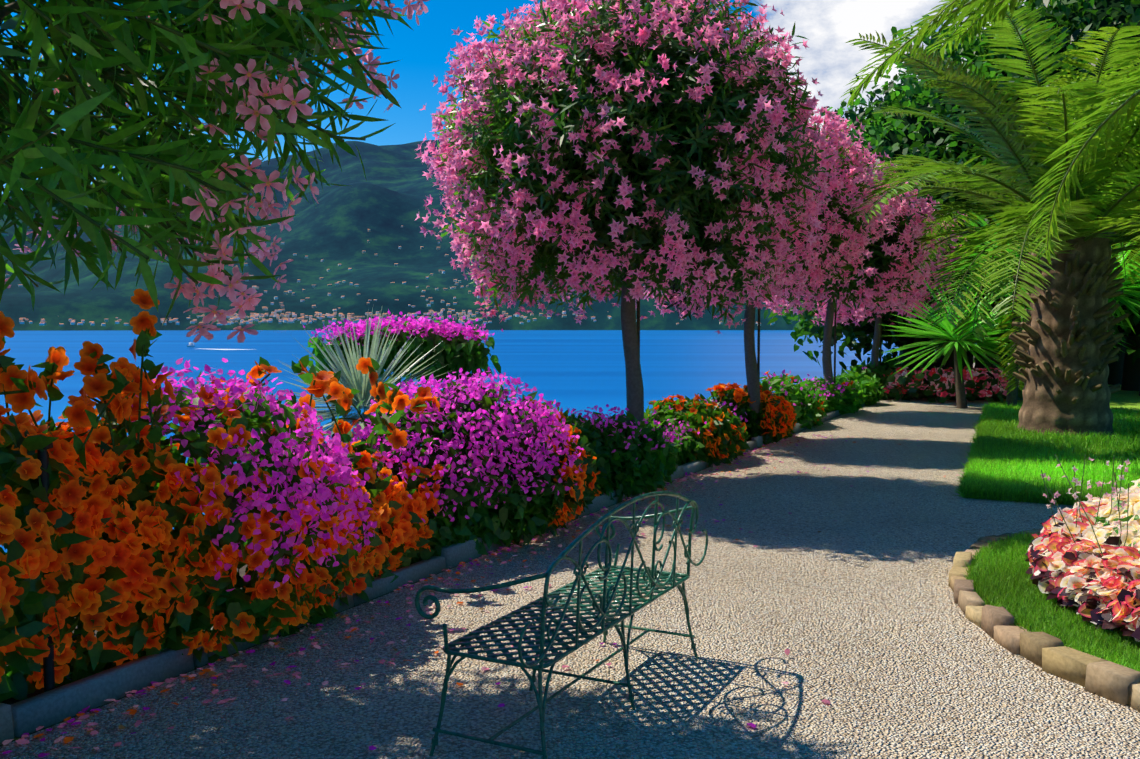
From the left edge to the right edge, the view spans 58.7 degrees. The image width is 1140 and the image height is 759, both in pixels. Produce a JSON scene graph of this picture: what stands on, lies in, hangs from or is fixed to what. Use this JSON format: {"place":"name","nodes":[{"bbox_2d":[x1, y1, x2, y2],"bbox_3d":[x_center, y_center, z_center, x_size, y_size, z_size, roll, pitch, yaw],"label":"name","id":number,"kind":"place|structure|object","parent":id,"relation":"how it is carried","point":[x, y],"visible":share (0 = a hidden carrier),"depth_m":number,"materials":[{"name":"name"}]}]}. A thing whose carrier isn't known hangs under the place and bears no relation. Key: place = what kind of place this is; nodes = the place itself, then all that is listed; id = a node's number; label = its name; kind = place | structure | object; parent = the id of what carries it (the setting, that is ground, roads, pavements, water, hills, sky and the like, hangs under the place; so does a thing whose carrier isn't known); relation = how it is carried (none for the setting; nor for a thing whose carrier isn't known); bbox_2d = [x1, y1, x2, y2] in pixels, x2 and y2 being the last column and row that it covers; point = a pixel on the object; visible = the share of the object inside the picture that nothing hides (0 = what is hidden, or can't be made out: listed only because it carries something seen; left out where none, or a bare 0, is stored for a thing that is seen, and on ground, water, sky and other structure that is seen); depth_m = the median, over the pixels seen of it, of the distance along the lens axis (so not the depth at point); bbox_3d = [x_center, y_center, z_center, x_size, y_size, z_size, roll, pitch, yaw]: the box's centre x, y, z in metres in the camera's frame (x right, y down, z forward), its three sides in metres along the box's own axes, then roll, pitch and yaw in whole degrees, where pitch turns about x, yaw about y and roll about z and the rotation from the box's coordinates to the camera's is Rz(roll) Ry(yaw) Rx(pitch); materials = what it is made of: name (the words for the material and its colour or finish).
{"place":"outdoors","nodes":[
{"label":"outdoors","id":0,"kind":"place"},
{"bbox_2d":[0,330,898,552],"bbox_3d":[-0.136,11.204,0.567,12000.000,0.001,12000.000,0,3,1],"label":"lake water","id":1,"kind":"structure","parent":0,"point":[579,370],"depth_m":353.52,"materials":[{"name":"blue liquid"}]},
{"bbox_2d":[199,348,251,349],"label":"wake boat","id":2,"kind":"object","parent":1,"relation":"on","point":[230,349],"visible":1,"depth_m":488.48,"materials":[{"name":"plastic"}]},
{"bbox_2d":[0,357,974,704],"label":"bed soil","id":3,"kind":"structure","parent":0,"point":[40,691],"depth_m":4.66,"materials":[{"name":"brown soil"}]},
{"bbox_2d":[37,417,740,691],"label":"vine fence posts","id":4,"kind":"object","parent":3,"relation":"on","point":[48,661],"visible":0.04,"depth_m":4.51,"materials":[{"name":"metal"}]},
{"bbox_2d":[0,289,974,701],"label":"flower hedge","id":5,"kind":"object","parent":3,"relation":"on","point":[126,543],"visible":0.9,"depth_m":5.37,"materials":[{"name":"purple plant"}]},
{"bbox_2d":[0,140,1010,745],"bbox_3d":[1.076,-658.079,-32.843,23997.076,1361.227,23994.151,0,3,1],"label":"mountain","id":6,"kind":"structure","parent":0,"point":[386,194],"depth_m":3340.57,"materials":[{"name":"green plant"}]},
{"bbox_2d":[0,0,428,342],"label":"oleander","id":7,"kind":"object","parent":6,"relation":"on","point":[227,50],"visible":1,"depth_m":3.69,"materials":[{"name":"green plant"}]},
{"bbox_2d":[275,309,451,441],"bbox_3d":[-2.150,0.048,10.487,2.163,1.646,2.204,0,3,1],"label":"silver fan palm","id":8,"kind":"object","parent":6,"relation":"on","point":[353,377],"visible":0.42,"depth_m":10.29,"materials":[{"name":"green plant"}]},
{"bbox_2d":[303,309,502,437],"bbox_3d":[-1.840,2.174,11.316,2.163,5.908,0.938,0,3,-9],"label":"flowering bush","id":9,"kind":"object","parent":6,"relation":"on","point":[457,348],"depth_m":11.04,"materials":[{"name":"purple plant"}]},
{"bbox_2d":[5,222,802,325],"bbox_3d":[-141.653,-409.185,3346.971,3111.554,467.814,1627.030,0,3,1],"label":"shore town","id":10,"kind":"object","parent":6,"relation":"on","point":[253,316],"visible":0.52,"depth_m":2981.47},
{"bbox_2d":[0,398,881,744],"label":"kerb edging","id":11,"kind":"object","parent":6,"relation":"on","point":[52,706],"visible":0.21,"depth_m":4.89,"materials":[{"name":"concrete"}]},
{"bbox_2d":[414,0,848,463],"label":"oleander","id":12,"kind":"object","parent":6,"relation":"on","point":[628,139],"visible":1,"depth_m":9.27,"materials":[{"name":"pink plant"}]},
{"bbox_2d":[643,103,898,425],"bbox_3d":[2.612,-1.583,14.835,4.025,5.042,3.628,0,3,1],"label":"oleander","id":13,"kind":"object","parent":6,"relation":"on","point":[841,235],"visible":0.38,"depth_m":13.91,"materials":[{"name":"pink plant"}]},
{"bbox_2d":[765,151,940,390],"bbox_3d":[5.091,-1.816,19.508,3.655,5.031,3.990,0,3,1],"label":"oleander","id":14,"kind":"object","parent":6,"relation":"on","point":[884,264],"visible":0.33,"depth_m":18.62,"materials":[{"name":"pink plant"}]},
{"bbox_2d":[803,180,974,382],"bbox_3d":[7.471,-2.253,24.448,4.154,5.377,4.322,0,3,1],"label":"oleander","id":15,"kind":"object","parent":6,"relation":"on","point":[844,313],"visible":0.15,"depth_m":23.48,"materials":[{"name":"pink plant"}]},
{"bbox_2d":[0,0,1049,193],"label":"sky","id":16,"kind":"structure","parent":0,"point":[422,52],"materials":[{"name":"blue"}]},
{"bbox_2d":[0,363,1139,758],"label":"gravel path","id":17,"kind":"structure","parent":0,"point":[860,615],"depth_m":5.19,"materials":[{"name":"grey gravel"}]},
{"bbox_2d":[2,434,944,757],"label":"fallen petals","id":18,"kind":"object","parent":17,"relation":"on","point":[134,710],"visible":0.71,"depth_m":5.28,"materials":[{"name":"pink plant"}]},
{"bbox_2d":[415,491,707,758],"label":"garden bench","id":19,"kind":"object","parent":17,"relation":"on","point":[604,606],"visible":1,"depth_m":4.31,"materials":[{"name":"green paint"}]},
{"bbox_2d":[767,199,999,370],"bbox_3d":[9.374,-2.429,27.419,7.807,5.458,7.881,3,4,40],"label":"tree","id":20,"kind":"object","parent":17,"relation":"on","point":[810,328],"visible":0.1,"depth_m":26.46,"materials":[{"name":"green plant"}]},
{"bbox_2d":[808,48,1019,369],"bbox_3d":[11.082,-4.851,30.687,10.871,9.930,9.698,2,3,29],"label":"tree","id":21,"kind":"object","parent":17,"relation":"on","point":[894,124],"visible":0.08,"depth_m":27.94,"materials":[{"name":"green plant"}]},
{"bbox_2d":[764,127,1112,367],"bbox_3d":[10.011,-3.126,27.620,9.813,6.821,10.048,0,3,1],"label":"tree","id":22,"kind":"object","parent":17,"relation":"on","point":[912,136],"visible":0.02,"depth_m":25.33,"materials":[{"name":"green plant"}]},
{"bbox_2d":[811,44,1071,367],"bbox_3d":[11.277,-4.788,29.785,10.493,9.893,10.019,0,3,1],"label":"tree","id":23,"kind":"object","parent":17,"relation":"on","point":[909,120],"visible":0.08,"depth_m":28.10,"materials":[{"name":"green plant"}]},
{"bbox_2d":[821,28,1096,367],"bbox_3d":[13.112,-5.280,31.494,12.635,10.696,12.398,0,3,1],"label":"tree","id":24,"kind":"object","parent":17,"relation":"on","point":[917,91],"depth_m":29.07,"materials":[{"name":"green plant"}]},
{"bbox_2d":[803,136,1139,389],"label":"tree","id":25,"kind":"object","parent":17,"relation":"on","point":[978,363],"depth_m":25.72,"materials":[{"name":"green plant"}]},
{"bbox_2d":[948,528,1139,712],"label":"bed edging stones","id":26,"kind":"object","parent":17,"relation":"on","point":[1095,675],"visible":0.56,"depth_m":5.13,"materials":[{"name":"beige stone"}]},
{"bbox_2d":[964,454,1139,671],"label":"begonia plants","id":27,"kind":"object","parent":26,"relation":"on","point":[1071,576],"visible":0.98,"depth_m":5.90,"materials":[{"name":"green plant"}]},
{"bbox_2d":[955,385,1139,504],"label":"lawn","id":28,"kind":"structure","parent":0,"point":[1123,399],"depth_m":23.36,"materials":[{"name":"green plant"}]},
{"bbox_2d":[882,366,1022,403],"bbox_3d":[9.684,0.112,24.387,4.256,0.872,5.718,2,4,35],"label":"flower border","id":29,"kind":"object","parent":28,"relation":"on","point":[932,384],"visible":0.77,"depth_m":23.09,"materials":[{"name":"red plant"}]},
{"bbox_2d":[840,0,1139,264],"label":"date palm","id":30,"kind":"object","parent":28,"relation":"on","point":[965,8],"visible":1,"depth_m":11.01,"materials":[{"name":"green plant"}]},
{"bbox_2d":[860,0,1123,118],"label":"tree","id":31,"kind":"object","parent":28,"relation":"on","point":[965,50],"visible":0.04,"depth_m":29.64,"materials":[{"name":"green plant"}]},
{"bbox_2d":[846,2,1139,437],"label":"date palm","id":32,"kind":"object","parent":28,"relation":"on","point":[1063,354],"visible":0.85,"depth_m":14.86,"materials":[{"name":"green plant"}]},
{"bbox_2d":[879,51,1132,368],"bbox_3d":[12.514,-4.043,27.499,10.091,8.659,10.722,1,3,20],"label":"tree","id":33,"kind":"object","parent":28,"relation":"on","point":[915,144],"depth_m":25.58,"materials":[{"name":"green plant"}]},
{"bbox_2d":[879,203,1139,408],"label":"yucca group","id":34,"kind":"object","parent":28,"relation":"on","point":[962,347],"visible":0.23,"depth_m":20.85,"materials":[{"name":"green plant"}]},
{"bbox_2d":[880,0,1139,384],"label":"tree","id":35,"kind":"object","parent":28,"relation":"on","point":[1096,15],"visible":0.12,"depth_m":27.66,"materials":[{"name":"green plant"}]},
{"bbox_2d":[888,0,1139,74],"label":"tree","id":36,"kind":"object","parent":28,"relation":"on","point":[1137,12],"depth_m":27.44,"materials":[{"name":"green plant"}]},
{"bbox_2d":[932,96,1139,390],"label":"tree","id":37,"kind":"object","parent":28,"relation":"on","point":[1131,377],"visible":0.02,"depth_m":26.73,"materials":[{"name":"green plant"}]},
{"bbox_2d":[939,66,1139,354],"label":"tree","id":38,"kind":"object","parent":28,"relation":"on","point":[961,119],"depth_m":23.67,"materials":[{"name":"green plant"}]},
{"bbox_2d":[985,27,1139,395],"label":"tree","id":39,"kind":"object","parent":28,"relation":"on","point":[1068,65],"depth_m":24.14,"materials":[{"name":"green plant"}]},
{"bbox_2d":[1035,95,1139,353],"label":"tree","id":40,"kind":"object","parent":28,"relation":"on","point":[1136,319],"depth_m":24.17,"materials":[{"name":"green plant"}]}
]}

